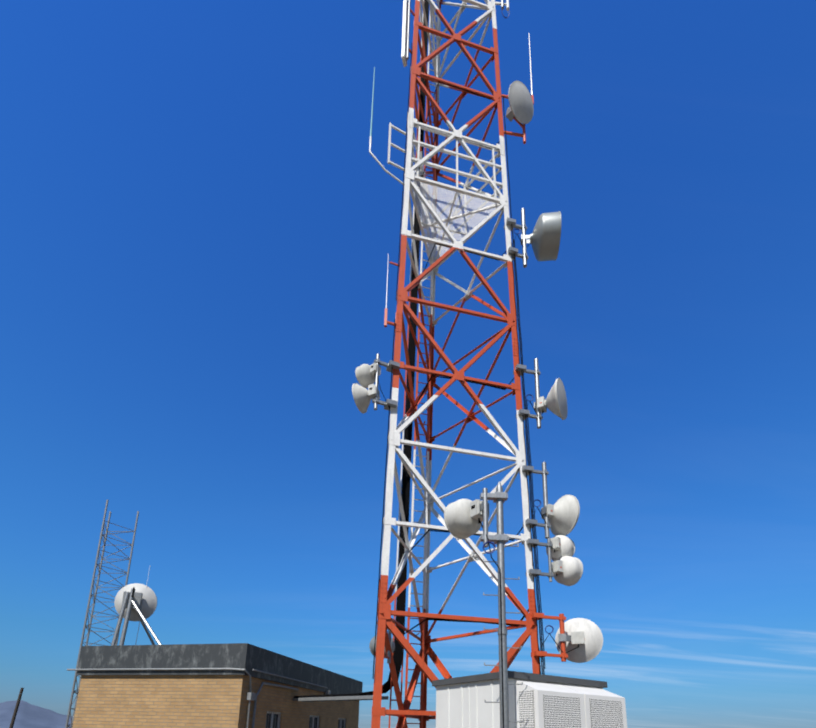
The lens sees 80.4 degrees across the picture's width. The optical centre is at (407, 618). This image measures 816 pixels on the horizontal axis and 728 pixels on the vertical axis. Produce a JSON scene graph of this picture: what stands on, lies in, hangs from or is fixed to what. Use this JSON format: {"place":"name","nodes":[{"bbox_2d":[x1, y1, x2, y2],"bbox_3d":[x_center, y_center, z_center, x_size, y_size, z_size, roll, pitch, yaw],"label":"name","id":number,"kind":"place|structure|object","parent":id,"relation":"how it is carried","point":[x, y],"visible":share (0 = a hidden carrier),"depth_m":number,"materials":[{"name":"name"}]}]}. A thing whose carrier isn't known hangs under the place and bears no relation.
{"place":"outdoors","nodes":[
{"label":"outdoors","id":0,"kind":"place"},
{"bbox_2d":[0,700,72,727],"bbox_3d":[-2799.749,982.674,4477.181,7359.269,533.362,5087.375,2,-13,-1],"label":"mountain terrain","id":1,"kind":"structure","parent":0,"point":[28,715],"depth_m":4391.28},
{"bbox_2d":[67,568,388,727],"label":"brick building","id":2,"kind":"structure","parent":0,"point":[228,685],"depth_m":10.89,"materials":[{"name":"brick"}]},
{"bbox_2d":[0,0,815,727],"label":"sky","id":3,"kind":"structure","parent":0,"point":[200,224],"materials":[{"name":"blue"}]},
{"bbox_3d":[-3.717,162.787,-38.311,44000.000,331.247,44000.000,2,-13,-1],"label":"ground","id":4,"kind":"structure","parent":0,"visible":0},
{"bbox_2d":[9,688,23,727],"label":"post","id":5,"kind":"object","parent":4,"relation":"on","point":[16,708],"visible":1,"depth_m":22.94,"materials":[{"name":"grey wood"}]},
{"bbox_2d":[65,500,138,727],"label":"lattice mast","id":6,"kind":"object","parent":4,"relation":"on","point":[91,595],"visible":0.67,"depth_m":12.51,"materials":[{"name":"grey metal"}]},
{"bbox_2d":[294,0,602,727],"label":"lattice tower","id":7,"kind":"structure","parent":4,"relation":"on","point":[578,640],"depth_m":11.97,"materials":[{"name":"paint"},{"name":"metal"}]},
{"bbox_2d":[444,482,523,727],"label":"pipe mast with dish","id":8,"kind":"object","parent":4,"relation":"on","point":[464,518],"visible":1,"depth_m":6.31,"materials":[{"name":"grey metal"}]},
{"bbox_2d":[432,671,626,727],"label":"equipment shelter","id":9,"kind":"object","parent":4,"relation":"on","point":[541,701],"visible":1,"depth_m":6.63,"materials":[{"name":"white metal"}]}
]}

